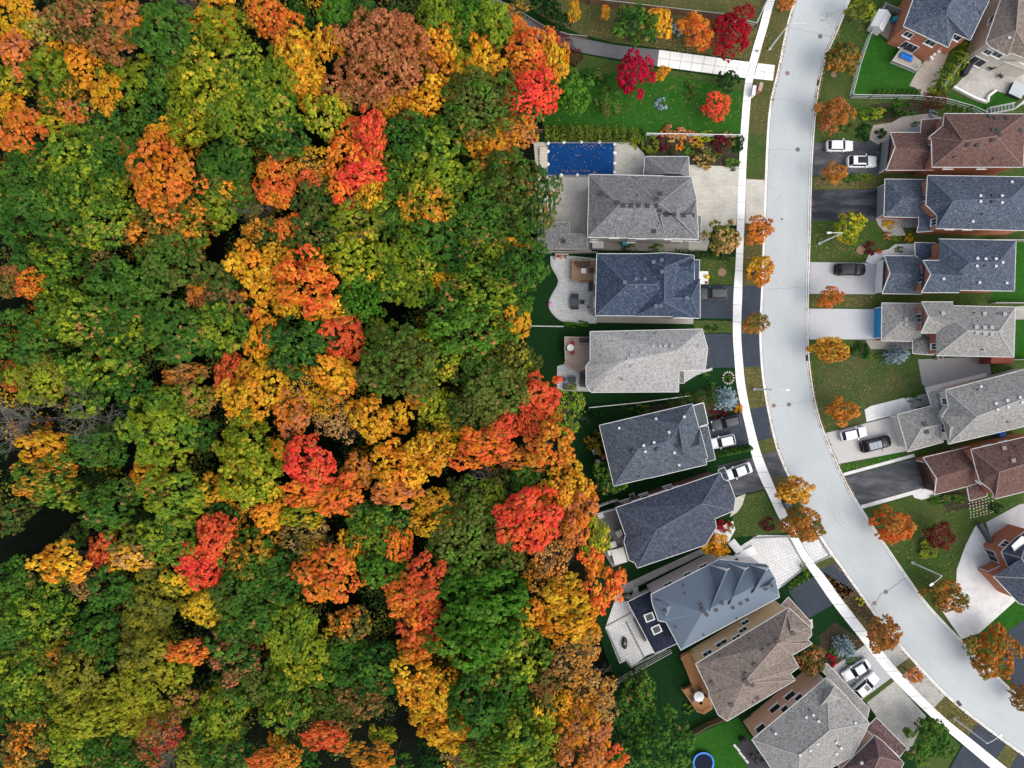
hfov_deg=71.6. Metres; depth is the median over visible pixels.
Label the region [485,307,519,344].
forest tree
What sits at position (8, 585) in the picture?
forest tree
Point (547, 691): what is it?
forest tree
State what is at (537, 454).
forest tree
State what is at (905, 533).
street tree
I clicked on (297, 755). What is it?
forest tree
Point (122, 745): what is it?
forest tree
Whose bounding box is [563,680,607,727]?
forest tree
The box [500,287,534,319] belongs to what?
forest tree
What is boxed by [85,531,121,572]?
forest tree
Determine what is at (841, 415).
street tree
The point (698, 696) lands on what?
parasol table
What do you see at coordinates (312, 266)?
forest tree
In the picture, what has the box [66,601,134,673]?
forest tree
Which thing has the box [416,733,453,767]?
forest tree
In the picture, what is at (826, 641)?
garden bed
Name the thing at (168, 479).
forest tree
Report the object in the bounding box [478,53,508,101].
forest tree
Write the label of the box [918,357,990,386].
driveway
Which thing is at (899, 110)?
shrub
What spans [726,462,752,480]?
parked car
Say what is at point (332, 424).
forest tree
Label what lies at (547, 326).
fence
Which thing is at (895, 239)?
shrub
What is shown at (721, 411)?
shrub
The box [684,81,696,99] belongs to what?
shrub
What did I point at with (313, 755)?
forest tree
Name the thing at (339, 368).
forest tree
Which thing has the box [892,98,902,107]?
shrub
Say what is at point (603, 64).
lawn
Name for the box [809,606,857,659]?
lawn
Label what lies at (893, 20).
recycling bin
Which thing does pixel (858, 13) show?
street tree
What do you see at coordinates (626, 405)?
shrub
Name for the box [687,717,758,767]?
lawn
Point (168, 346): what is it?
forest tree
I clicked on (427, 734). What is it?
forest tree
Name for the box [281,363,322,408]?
forest tree
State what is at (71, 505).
forest tree
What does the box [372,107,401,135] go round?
forest tree
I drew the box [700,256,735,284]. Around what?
lawn
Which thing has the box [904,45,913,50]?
barbecue
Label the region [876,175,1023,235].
house
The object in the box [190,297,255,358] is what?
forest tree
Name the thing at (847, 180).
shrub
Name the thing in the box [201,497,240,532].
forest tree
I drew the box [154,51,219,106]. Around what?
forest tree
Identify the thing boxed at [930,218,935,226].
window
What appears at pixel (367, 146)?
forest tree
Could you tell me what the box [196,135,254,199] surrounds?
forest tree
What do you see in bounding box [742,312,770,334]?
street tree
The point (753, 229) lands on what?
street tree
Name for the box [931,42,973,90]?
hedge
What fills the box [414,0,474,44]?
forest tree
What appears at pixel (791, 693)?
window
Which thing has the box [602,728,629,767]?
forest tree
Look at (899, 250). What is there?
shrub
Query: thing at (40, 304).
forest tree
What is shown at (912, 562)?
street lamp
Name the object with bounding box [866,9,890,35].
garden shed
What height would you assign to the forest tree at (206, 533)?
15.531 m
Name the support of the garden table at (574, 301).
on the patio at (560, 302)
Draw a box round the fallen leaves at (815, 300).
[559,10,972,732]
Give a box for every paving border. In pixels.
[548,260,569,321]
[606,612,665,666]
[753,535,829,586]
[843,454,921,508]
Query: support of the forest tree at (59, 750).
on the ground at (44, 526)
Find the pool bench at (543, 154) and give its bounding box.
[540,147,546,166]
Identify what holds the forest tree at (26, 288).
on the ground at (44, 526)
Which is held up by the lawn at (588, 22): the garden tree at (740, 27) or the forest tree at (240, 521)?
the garden tree at (740, 27)
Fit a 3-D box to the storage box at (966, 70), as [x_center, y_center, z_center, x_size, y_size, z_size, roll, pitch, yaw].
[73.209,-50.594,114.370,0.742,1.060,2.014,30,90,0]
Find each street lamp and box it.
[753,388,789,390]
[768,22,805,50]
[818,232,842,244]
[910,561,941,586]
[953,717,1001,743]
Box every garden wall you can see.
[952,86,975,99]
[975,89,996,103]
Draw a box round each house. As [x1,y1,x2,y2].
[537,156,701,249]
[583,329,707,392]
[593,252,707,318]
[598,402,715,485]
[614,467,735,567]
[627,553,779,653]
[690,597,811,720]
[743,663,869,767]
[837,717,906,767]
[874,239,1015,294]
[874,301,1015,363]
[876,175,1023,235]
[879,113,1023,175]
[887,0,989,60]
[890,369,1023,451]
[916,433,1023,500]
[966,0,1023,77]
[977,524,1023,604]
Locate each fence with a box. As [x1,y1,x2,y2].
[507,3,586,38]
[531,326,563,326]
[538,250,597,253]
[581,0,723,18]
[589,395,688,407]
[591,499,618,509]
[615,649,671,684]
[646,133,740,136]
[692,717,724,734]
[729,0,766,26]
[849,2,916,98]
[880,3,901,14]
[912,95,987,112]
[939,48,972,89]
[989,302,1023,303]
[994,239,1023,241]
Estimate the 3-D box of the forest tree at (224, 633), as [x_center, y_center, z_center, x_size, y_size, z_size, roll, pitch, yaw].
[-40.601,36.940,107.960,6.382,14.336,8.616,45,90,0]
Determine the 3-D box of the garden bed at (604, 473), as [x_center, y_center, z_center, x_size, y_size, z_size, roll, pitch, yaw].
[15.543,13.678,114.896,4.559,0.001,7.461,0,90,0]
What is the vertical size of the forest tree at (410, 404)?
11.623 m
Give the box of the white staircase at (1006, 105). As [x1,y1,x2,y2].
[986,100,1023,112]
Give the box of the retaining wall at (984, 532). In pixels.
[975,522,992,542]
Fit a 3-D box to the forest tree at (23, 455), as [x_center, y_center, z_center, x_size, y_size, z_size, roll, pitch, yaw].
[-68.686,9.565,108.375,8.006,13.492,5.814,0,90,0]
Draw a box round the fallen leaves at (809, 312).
[765,0,1019,753]
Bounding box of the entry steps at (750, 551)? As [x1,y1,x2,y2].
[734,546,756,557]
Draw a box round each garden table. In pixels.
[567,344,573,350]
[568,377,575,381]
[570,298,578,305]
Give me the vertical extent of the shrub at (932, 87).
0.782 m
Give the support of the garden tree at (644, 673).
on the lawn at (668, 674)
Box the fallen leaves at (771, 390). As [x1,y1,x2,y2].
[768,103,930,677]
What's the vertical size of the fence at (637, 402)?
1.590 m
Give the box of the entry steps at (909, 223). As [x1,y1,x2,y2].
[901,219,917,227]
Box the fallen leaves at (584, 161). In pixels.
[552,144,609,172]
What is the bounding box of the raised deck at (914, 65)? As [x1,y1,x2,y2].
[890,47,921,72]
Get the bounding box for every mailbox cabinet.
[749,85,756,97]
[755,82,763,94]
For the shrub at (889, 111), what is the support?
on the garden bed at (918, 107)
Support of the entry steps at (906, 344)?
on the path at (876, 344)
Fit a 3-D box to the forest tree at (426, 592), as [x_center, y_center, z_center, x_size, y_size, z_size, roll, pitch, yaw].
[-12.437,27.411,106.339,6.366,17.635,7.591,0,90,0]
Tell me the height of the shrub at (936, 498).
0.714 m
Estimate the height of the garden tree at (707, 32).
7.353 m
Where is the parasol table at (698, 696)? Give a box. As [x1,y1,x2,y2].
[694,692,703,701]
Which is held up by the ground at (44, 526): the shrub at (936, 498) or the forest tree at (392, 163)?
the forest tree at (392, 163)
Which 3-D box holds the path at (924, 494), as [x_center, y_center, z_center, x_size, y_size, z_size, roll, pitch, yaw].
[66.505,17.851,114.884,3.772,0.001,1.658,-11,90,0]
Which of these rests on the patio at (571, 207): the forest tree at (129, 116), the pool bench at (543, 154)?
the pool bench at (543, 154)
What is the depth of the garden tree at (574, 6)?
109.83 m
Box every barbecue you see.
[579,337,589,342]
[588,283,592,290]
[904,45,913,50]
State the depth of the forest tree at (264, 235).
103.19 m
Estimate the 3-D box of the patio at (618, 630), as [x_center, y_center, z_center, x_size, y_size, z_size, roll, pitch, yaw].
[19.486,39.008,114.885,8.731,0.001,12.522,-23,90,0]
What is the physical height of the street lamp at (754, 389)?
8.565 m
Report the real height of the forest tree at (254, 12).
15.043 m
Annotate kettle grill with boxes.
[739,737,745,743]
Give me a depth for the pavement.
114.88 m
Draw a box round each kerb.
[759,4,1023,755]
[807,0,1015,693]
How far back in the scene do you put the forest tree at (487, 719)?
100.72 m
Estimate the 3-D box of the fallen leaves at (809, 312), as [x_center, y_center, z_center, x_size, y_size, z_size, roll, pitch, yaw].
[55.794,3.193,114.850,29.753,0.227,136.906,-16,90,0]
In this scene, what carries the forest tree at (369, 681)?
on the ground at (44, 526)
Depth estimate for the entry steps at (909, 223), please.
114.58 m
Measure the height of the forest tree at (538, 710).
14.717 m
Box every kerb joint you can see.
[762,1,1023,754]
[805,0,1011,690]
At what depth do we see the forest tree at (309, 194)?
102.85 m
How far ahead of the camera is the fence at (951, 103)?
113.91 m
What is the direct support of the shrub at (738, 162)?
on the lawn at (668, 674)
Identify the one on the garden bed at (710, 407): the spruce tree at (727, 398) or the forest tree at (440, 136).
the spruce tree at (727, 398)
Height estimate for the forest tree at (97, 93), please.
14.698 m
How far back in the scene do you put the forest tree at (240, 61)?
101.07 m
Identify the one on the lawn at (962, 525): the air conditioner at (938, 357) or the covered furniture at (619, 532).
the air conditioner at (938, 357)
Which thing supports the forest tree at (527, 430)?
on the ground at (44, 526)
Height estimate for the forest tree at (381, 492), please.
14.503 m
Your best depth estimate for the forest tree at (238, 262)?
101.65 m
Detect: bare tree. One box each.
[0,396,69,460]
[30,381,127,453]
[157,745,182,767]
[159,0,201,15]
[234,197,274,221]
[473,461,512,500]
[546,26,584,67]
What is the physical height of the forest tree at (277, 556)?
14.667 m
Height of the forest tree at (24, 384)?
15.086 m
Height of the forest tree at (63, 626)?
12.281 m
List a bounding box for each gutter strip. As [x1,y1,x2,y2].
[760,0,1023,753]
[805,0,1021,699]
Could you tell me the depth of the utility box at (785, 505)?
113.84 m
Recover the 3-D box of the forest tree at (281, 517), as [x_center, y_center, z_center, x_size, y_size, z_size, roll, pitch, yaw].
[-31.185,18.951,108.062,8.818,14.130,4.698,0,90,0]
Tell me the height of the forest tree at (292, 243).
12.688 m
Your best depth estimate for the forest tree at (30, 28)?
102.95 m
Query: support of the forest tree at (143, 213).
on the ground at (44, 526)
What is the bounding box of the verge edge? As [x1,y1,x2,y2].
[733,1,1006,767]
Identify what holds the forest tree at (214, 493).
on the ground at (44, 526)
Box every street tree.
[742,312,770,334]
[744,214,774,244]
[746,255,774,287]
[774,475,815,504]
[776,0,795,11]
[778,505,826,542]
[805,336,849,363]
[811,95,857,135]
[816,285,844,308]
[821,161,847,184]
[823,41,862,75]
[824,396,860,426]
[843,0,876,21]
[866,614,902,653]
[868,504,916,544]
[902,666,923,682]
[918,579,969,612]
[962,622,1023,680]
[1008,683,1023,711]
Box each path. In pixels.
[494,0,658,65]
[685,368,711,381]
[730,494,744,516]
[865,397,915,421]
[866,244,914,263]
[866,340,911,348]
[869,114,942,144]
[876,219,904,235]
[913,489,933,499]
[925,373,986,391]
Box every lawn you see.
[510,0,989,767]
[518,0,764,59]
[543,67,743,133]
[552,52,744,91]
[683,369,737,394]
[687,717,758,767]
[693,320,732,332]
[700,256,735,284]
[731,491,785,537]
[741,0,1017,767]
[746,134,766,177]
[809,0,1023,688]
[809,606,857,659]
[811,295,873,306]
[813,175,876,188]
[813,354,918,430]
[840,462,857,472]
[852,36,916,96]
[859,452,902,467]
[862,678,893,701]
[913,717,960,767]
[942,91,1015,110]
[963,601,1023,667]
[991,242,1023,301]
[1015,320,1023,357]
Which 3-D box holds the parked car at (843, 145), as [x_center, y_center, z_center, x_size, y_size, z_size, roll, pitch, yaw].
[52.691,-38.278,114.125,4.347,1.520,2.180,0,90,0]
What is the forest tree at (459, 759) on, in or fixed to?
on the ground at (44, 526)
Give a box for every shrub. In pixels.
[563,321,579,327]
[575,320,588,326]
[581,68,610,86]
[583,404,604,416]
[586,429,603,455]
[621,244,637,252]
[621,402,632,410]
[621,592,631,600]
[631,137,639,149]
[633,128,647,141]
[636,403,649,414]
[638,585,645,591]
[641,135,658,155]
[650,243,663,252]
[654,97,667,110]
[655,135,668,150]
[659,124,686,142]
[668,146,673,155]
[670,22,684,36]
[675,142,683,150]
[682,143,696,156]
[682,702,693,713]
[683,130,699,144]
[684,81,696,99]
[690,136,703,147]
[690,146,720,170]
[699,130,715,142]
[705,381,715,387]
[710,410,727,417]
[711,132,730,153]
[715,450,723,456]
[716,519,731,532]
[719,449,728,455]
[721,131,736,147]
[723,448,732,454]
[724,157,740,170]
[724,374,730,381]
[727,521,733,533]
[731,135,744,152]
[731,446,740,453]
[734,403,742,412]
[737,446,744,452]
[744,444,752,450]
[760,517,775,531]
[826,653,835,667]
[829,645,839,655]
[839,121,853,132]
[843,175,853,182]
[846,656,858,664]
[849,173,859,181]
[850,341,870,358]
[855,597,864,605]
[857,107,886,120]
[857,123,870,141]
[860,173,871,181]
[864,241,874,255]
[873,89,880,95]
[874,128,886,138]
[874,352,885,359]
[882,106,898,118]
[882,220,896,228]
[882,231,891,240]
[891,235,900,241]
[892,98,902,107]
[894,246,902,252]
[895,103,915,115]
[904,233,913,242]
[904,395,921,401]
[920,539,938,558]
[923,91,946,108]
[927,85,942,96]
[928,109,937,118]
[929,494,951,504]
[952,494,967,503]
[988,502,1003,513]
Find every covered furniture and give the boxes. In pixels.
[580,373,586,386]
[609,540,616,548]
[611,547,626,564]
[615,529,622,537]
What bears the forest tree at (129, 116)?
on the ground at (44, 526)
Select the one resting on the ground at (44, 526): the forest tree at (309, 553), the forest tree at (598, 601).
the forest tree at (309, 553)
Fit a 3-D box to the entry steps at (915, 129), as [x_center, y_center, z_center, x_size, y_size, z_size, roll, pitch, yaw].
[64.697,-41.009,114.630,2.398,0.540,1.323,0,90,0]
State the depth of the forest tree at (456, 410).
102.54 m
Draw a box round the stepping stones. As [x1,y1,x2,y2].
[969,497,993,517]
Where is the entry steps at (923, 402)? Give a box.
[909,393,929,407]
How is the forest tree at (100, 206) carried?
on the ground at (44, 526)
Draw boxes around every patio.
[534,142,644,252]
[550,256,596,323]
[557,365,589,391]
[605,587,653,665]
[738,736,769,767]
[880,15,896,39]
[909,52,948,95]
[956,66,1023,98]
[986,504,1023,536]
[1016,306,1023,318]
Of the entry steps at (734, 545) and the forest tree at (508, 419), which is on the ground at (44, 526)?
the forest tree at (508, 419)
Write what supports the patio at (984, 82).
on the lawn at (962, 525)
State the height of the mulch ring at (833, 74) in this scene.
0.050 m
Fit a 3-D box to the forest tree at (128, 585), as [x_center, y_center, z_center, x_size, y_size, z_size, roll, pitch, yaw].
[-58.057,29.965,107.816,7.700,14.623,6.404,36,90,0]
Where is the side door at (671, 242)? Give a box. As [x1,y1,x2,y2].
[668,241,682,243]
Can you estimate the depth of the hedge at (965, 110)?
114.22 m
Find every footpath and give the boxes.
[657,50,750,77]
[753,63,774,80]
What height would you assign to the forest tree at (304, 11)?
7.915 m
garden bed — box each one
[594,448,621,491]
[643,251,727,256]
[645,392,739,416]
[646,136,736,166]
[819,623,863,665]
[821,571,883,634]
[871,100,941,122]
[939,490,985,511]
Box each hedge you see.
[544,124,638,144]
[666,386,717,407]
[675,249,729,260]
[787,562,809,588]
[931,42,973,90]
[947,104,972,112]
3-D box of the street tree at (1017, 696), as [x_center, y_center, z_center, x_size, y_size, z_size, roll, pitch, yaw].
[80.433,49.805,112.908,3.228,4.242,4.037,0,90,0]
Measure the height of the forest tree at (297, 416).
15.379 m
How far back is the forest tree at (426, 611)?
102.23 m
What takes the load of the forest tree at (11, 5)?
on the ground at (44, 526)
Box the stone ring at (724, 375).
[722,371,734,384]
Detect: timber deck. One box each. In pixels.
[564,336,588,373]
[571,260,595,282]
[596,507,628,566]
[679,650,712,713]
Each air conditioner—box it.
[628,492,635,498]
[935,355,942,359]
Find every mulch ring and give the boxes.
[718,268,725,275]
[831,71,836,77]
[856,246,865,254]
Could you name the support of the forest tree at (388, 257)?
on the ground at (44, 526)
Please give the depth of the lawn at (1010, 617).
114.90 m
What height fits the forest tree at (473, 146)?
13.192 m
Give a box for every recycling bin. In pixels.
[889,16,897,23]
[995,431,1006,436]
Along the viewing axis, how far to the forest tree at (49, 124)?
102.77 m
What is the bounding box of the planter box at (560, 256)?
[555,253,567,259]
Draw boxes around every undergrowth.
[0,0,595,767]
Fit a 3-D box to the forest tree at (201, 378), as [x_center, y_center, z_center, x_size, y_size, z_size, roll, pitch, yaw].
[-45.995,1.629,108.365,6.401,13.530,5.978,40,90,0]
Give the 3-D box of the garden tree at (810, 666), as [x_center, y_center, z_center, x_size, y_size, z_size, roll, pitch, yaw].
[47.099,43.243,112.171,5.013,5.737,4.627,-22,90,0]
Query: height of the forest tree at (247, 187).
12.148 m
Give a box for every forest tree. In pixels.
[0,0,63,50]
[0,28,65,86]
[0,57,40,97]
[0,84,56,129]
[0,107,48,154]
[0,134,73,191]
[0,176,29,216]
[0,197,47,247]
[0,264,29,299]
[0,304,73,369]
[0,359,41,392]
[0,499,41,537]
[0,554,57,614]
[0,590,71,633]
[0,608,39,654]
[0,645,56,702]
[0,667,80,725]
[0,695,43,735]
[0,710,57,767]
[0,743,37,767]
[3,351,81,406]
[5,165,79,221]
[7,452,83,502]
[8,236,55,285]
[11,31,53,62]
[11,430,86,468]
[12,636,61,663]
[14,10,74,57]
[14,266,53,299]
[16,569,91,619]
[19,45,90,102]
[19,605,87,652]
[25,539,112,583]
[27,156,108,219]
[27,233,102,284]
[28,115,81,137]
[28,475,97,512]
[29,185,105,256]
[30,317,56,335]
[32,271,95,338]
[35,631,92,670]
[35,719,100,767]
[36,67,99,122]
[37,0,103,53]
[39,123,112,186]
[40,293,119,352]
[45,40,97,79]
[45,646,123,715]
[47,673,132,739]
[52,326,142,419]
[55,100,103,128]
[55,522,95,552]
[57,0,139,60]
[59,42,125,97]
[65,422,134,468]
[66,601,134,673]
[68,561,107,600]
[69,154,135,219]
[72,190,145,251]
[77,98,121,141]
[77,477,148,534]
[77,708,143,767]
[81,255,154,328]
[83,247,133,283]
[83,311,141,350]
[84,24,147,75]
[84,127,151,182]
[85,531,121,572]
[86,564,149,612]
[89,69,131,116]
[95,57,157,109]
[101,0,160,56]
[101,256,175,305]
[101,723,164,767]
[102,516,157,558]
[106,540,166,571]
[107,665,168,718]
[108,359,169,411]
[111,105,161,141]
[113,391,204,466]
[114,688,170,740]
[116,137,163,166]
[116,624,180,679]
[118,305,174,357]
[120,190,203,248]
[120,591,178,651]
[124,53,154,78]
[124,129,208,225]
[125,0,205,66]
[126,459,181,500]
[131,561,186,627]
[133,230,210,293]
[133,697,202,767]
[135,92,185,134]
[135,465,211,527]
[136,505,202,566]
[142,383,199,416]
[143,295,210,364]
[144,116,195,155]
[145,62,193,110]
[148,646,202,694]
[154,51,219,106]
[157,565,201,595]
[158,191,221,254]
[161,362,210,386]
[163,96,221,148]
[163,622,220,666]
[163,677,210,725]
[168,723,219,767]
[174,536,228,591]
[175,374,223,418]
[176,44,244,123]
[178,6,230,58]
[179,582,235,628]
[184,167,231,206]
[185,273,214,307]
[188,1,253,64]
[188,411,225,452]
[188,701,249,754]
[189,681,249,743]
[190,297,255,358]
[192,716,254,767]
[194,511,251,566]
[195,471,244,507]
[196,0,236,46]
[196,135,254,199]
[196,260,247,300]
[198,189,246,230]
[199,288,238,312]
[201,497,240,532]
[203,280,254,325]
[203,603,256,662]
[204,84,268,147]
[207,566,255,620]
[208,631,263,690]
[211,174,253,204]
[211,406,272,480]
[212,42,270,106]
[213,351,254,401]
[213,355,288,429]
[216,523,284,582]
[217,445,285,510]
[218,659,273,711]
[221,238,273,289]
[225,504,247,524]
[230,175,272,217]
[230,599,285,643]
[231,585,289,634]
[238,79,304,144]
[238,542,313,606]
[239,214,285,250]
[239,268,288,314]
[242,306,281,360]
[243,0,289,40]
[244,731,287,767]
[246,43,300,109]
[249,490,291,533]
[251,153,299,209]
[253,108,313,164]
[254,241,297,283]
[258,658,316,736]
[260,309,351,383]
[262,10,307,68]
[262,593,318,671]
[264,651,306,698]
[267,714,290,746]
[268,212,307,249]
[268,438,304,464]
[269,240,297,261]
[271,384,315,439]
[272,243,338,320]
[273,25,326,78]
[273,499,327,529]
[273,626,340,687]
[273,719,311,767]
[274,290,303,318]
[277,497,329,555]
[279,235,323,266]
[279,474,337,511]
[280,432,336,491]
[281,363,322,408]
[283,38,325,96]
[285,0,315,38]
[285,145,338,184]
[287,730,321,767]
[288,179,337,230]
[288,538,366,603]
[290,208,347,257]
[291,83,331,119]
[293,527,335,566]
[296,167,322,191]
[298,720,348,752]
[299,63,333,110]
[302,385,341,420]
[303,93,354,143]
[303,294,352,323]
[303,682,357,727]
[308,353,358,401]
[308,630,362,691]
[310,394,357,444]
[310,470,364,517]
[311,173,338,204]
[312,21,348,79]
[316,0,359,48]
[317,313,365,361]
[321,6,438,108]
[321,226,398,291]
[322,195,391,249]
[325,115,388,179]
[327,603,372,644]
[328,79,379,115]
[328,177,357,212]
[329,668,387,733]
[332,637,403,698]
[333,0,379,28]
[334,529,368,567]
[335,153,388,192]
[335,268,386,331]
[338,451,374,489]
[342,393,392,444]
[344,499,391,530]
[344,718,395,767]
[345,506,409,567]
[351,103,388,161]
[353,171,385,213]
[354,322,438,402]
[354,551,407,588]
[362,317,398,350]
[366,181,419,227]
[368,706,397,745]
[369,435,427,504]
[370,477,424,509]
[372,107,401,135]
[375,88,409,129]
[375,227,435,282]
[375,254,418,304]
[377,108,437,166]
[377,492,421,531]
[378,141,430,203]
[378,201,422,238]
[381,570,420,618]
[382,526,413,562]
[386,400,414,434]
[386,740,414,767]
[390,649,444,695]
[393,578,440,631]
[394,179,457,229]
[395,598,445,648]
[396,621,443,669]
[397,657,461,717]
[398,110,478,179]
[399,270,437,308]
[401,430,456,483]
[402,93,428,119]
[402,329,464,385]
[403,550,446,602]
[405,381,436,411]
[406,250,437,285]
[406,486,463,537]
[407,73,456,120]
[407,697,466,752]
[409,19,457,76]
[409,217,461,261]
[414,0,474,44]
[414,149,464,194]
[414,382,456,425]
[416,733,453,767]
[421,580,530,673]
[424,487,526,591]
[425,263,454,293]
[425,296,500,359]
[426,281,467,325]
[434,416,474,446]
[434,555,530,636]
[435,63,544,157]
[435,243,473,279]
[436,46,466,94]
[436,338,512,394]
[436,661,520,741]
[436,710,470,755]
[440,728,475,767]
[441,160,500,225]
[442,9,485,53]
[445,380,505,442]
[446,473,486,502]
[447,196,510,251]
[447,263,523,319]
[448,418,518,471]
[450,0,498,45]
[452,49,489,99]
[453,736,519,767]
[454,222,511,276]
[460,121,483,157]
[463,362,530,418]
[465,31,500,89]
[466,0,516,50]
[467,614,553,692]
[469,143,517,176]
[473,23,505,63]
[475,123,517,163]
[476,145,544,213]
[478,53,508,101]
[478,476,506,517]
[481,408,521,449]
[482,192,549,248]
[483,665,542,731]
[484,705,562,767]
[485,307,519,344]
[491,483,563,554]
[494,236,550,291]
[498,111,538,160]
[499,15,527,53]
[499,335,543,381]
[499,446,547,471]
[500,235,531,249]
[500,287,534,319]
[502,457,540,492]
[503,64,562,126]
[503,303,531,339]
[504,25,561,80]
[507,49,519,90]
[508,744,556,767]
[513,164,563,244]
[514,370,562,412]
[516,590,546,627]
[518,404,541,437]
[520,559,571,599]
[523,420,575,467]
[527,651,563,703]
[530,538,576,585]
[530,673,559,734]
[534,594,601,644]
[538,457,596,514]
[540,401,563,423]
[541,39,569,86]
[542,571,597,615]
[546,668,576,716]
[549,384,586,436]
[550,629,602,688]
[553,699,612,767]
[554,512,590,548]
[557,484,598,545]
[562,645,618,710]
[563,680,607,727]
[576,543,604,573]
[579,676,619,725]
[580,514,610,562]
[582,560,626,615]
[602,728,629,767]
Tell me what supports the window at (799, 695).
in the house at (802, 720)
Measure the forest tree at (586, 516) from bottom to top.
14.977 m
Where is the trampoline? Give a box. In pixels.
[691,752,716,767]
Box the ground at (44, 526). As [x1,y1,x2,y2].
[0,0,1012,767]
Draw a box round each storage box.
[589,299,593,311]
[960,62,973,76]
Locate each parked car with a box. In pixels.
[701,286,727,300]
[710,414,741,430]
[711,434,736,448]
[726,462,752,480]
[825,138,852,152]
[834,262,865,275]
[838,426,866,441]
[840,657,871,680]
[846,154,876,168]
[851,671,879,697]
[859,435,891,452]
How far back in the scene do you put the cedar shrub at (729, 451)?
112.92 m
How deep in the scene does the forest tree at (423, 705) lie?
100.92 m
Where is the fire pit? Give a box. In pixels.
[622,637,626,648]
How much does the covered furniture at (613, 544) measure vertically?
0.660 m
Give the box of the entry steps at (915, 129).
[907,126,919,131]
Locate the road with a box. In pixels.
[761,0,1023,755]
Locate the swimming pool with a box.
[546,140,615,176]
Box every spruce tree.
[712,386,738,411]
[831,634,856,658]
[878,344,909,364]
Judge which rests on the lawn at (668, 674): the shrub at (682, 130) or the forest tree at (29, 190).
the shrub at (682, 130)
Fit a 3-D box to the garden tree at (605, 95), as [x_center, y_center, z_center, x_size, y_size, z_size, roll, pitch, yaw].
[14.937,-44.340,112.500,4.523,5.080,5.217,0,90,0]
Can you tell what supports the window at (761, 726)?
in the house at (802, 720)
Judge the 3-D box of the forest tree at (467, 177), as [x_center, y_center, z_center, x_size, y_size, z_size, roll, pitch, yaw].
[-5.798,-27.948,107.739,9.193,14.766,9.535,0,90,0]
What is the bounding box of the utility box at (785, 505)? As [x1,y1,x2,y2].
[782,501,792,508]
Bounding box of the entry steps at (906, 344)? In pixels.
[891,341,911,347]
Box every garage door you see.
[874,259,883,293]
[874,307,880,338]
[876,184,883,217]
[879,137,888,172]
[890,416,905,447]
[916,460,932,490]
[978,562,1000,571]
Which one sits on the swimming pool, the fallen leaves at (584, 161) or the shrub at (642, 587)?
the fallen leaves at (584, 161)
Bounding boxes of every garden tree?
[507,0,533,20]
[526,0,560,16]
[544,9,571,31]
[552,68,593,114]
[567,0,580,26]
[591,461,628,494]
[593,86,620,116]
[597,4,611,19]
[603,728,645,767]
[610,3,658,46]
[612,678,657,736]
[616,47,655,99]
[624,702,695,767]
[626,667,656,704]
[644,7,672,39]
[654,65,670,81]
[675,10,713,52]
[700,91,730,122]
[700,533,729,556]
[701,219,741,255]
[711,2,754,62]
[716,70,740,93]
[794,643,825,678]
[833,211,867,244]
[902,717,955,766]
[922,520,955,551]
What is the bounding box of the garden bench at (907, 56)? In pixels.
[900,51,912,62]
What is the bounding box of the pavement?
[733,0,1005,767]
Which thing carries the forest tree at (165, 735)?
on the ground at (44, 526)
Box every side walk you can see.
[589,242,688,251]
[597,316,693,323]
[622,549,703,592]
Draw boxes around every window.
[589,239,598,242]
[619,498,629,503]
[638,491,648,496]
[662,484,672,488]
[662,580,671,586]
[698,562,707,567]
[701,648,712,657]
[714,637,727,647]
[730,633,740,639]
[737,625,747,633]
[740,618,749,625]
[754,721,765,732]
[767,701,780,714]
[779,703,788,712]
[783,689,795,701]
[793,692,802,701]
[897,40,918,53]
[901,31,914,39]
[916,313,920,322]
[922,39,936,47]
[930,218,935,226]
[930,343,935,349]
[940,398,946,404]
[952,34,961,42]
[966,55,987,68]
[981,48,993,55]
[983,548,998,562]
[986,14,994,25]
[989,51,1003,59]
[998,539,1009,547]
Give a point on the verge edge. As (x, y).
(758, 444)
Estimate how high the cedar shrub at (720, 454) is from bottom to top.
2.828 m
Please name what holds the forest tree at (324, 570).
on the ground at (44, 526)
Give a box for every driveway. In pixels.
[688,165,738,250]
[701,285,733,318]
[704,334,734,367]
[706,413,748,451]
[717,458,763,495]
[741,286,760,318]
[741,334,760,366]
[741,535,803,588]
[745,179,764,222]
[750,406,772,440]
[762,451,786,475]
[789,577,832,618]
[802,539,831,561]
[809,262,875,293]
[809,309,873,338]
[811,189,876,220]
[812,141,878,174]
[821,563,855,598]
[826,417,906,463]
[832,645,890,698]
[845,458,923,504]
[867,681,925,751]
[883,645,908,666]
[902,666,944,706]
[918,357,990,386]
[940,526,1014,638]
[951,746,988,767]
[968,723,1005,758]
[1004,620,1023,697]
[1011,753,1023,767]
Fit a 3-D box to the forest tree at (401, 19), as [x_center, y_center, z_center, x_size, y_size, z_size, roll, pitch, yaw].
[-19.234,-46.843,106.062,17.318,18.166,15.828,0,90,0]
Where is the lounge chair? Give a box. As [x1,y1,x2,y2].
[575,260,580,267]
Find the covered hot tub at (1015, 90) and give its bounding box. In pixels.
[1006,81,1023,99]
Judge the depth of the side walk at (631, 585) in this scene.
114.88 m
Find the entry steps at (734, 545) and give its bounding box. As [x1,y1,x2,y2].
[728,538,742,554]
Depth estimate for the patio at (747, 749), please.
114.88 m
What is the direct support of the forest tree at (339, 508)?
on the ground at (44, 526)
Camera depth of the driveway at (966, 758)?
114.89 m
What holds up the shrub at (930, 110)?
on the lawn at (962, 525)
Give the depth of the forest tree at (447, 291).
102.49 m

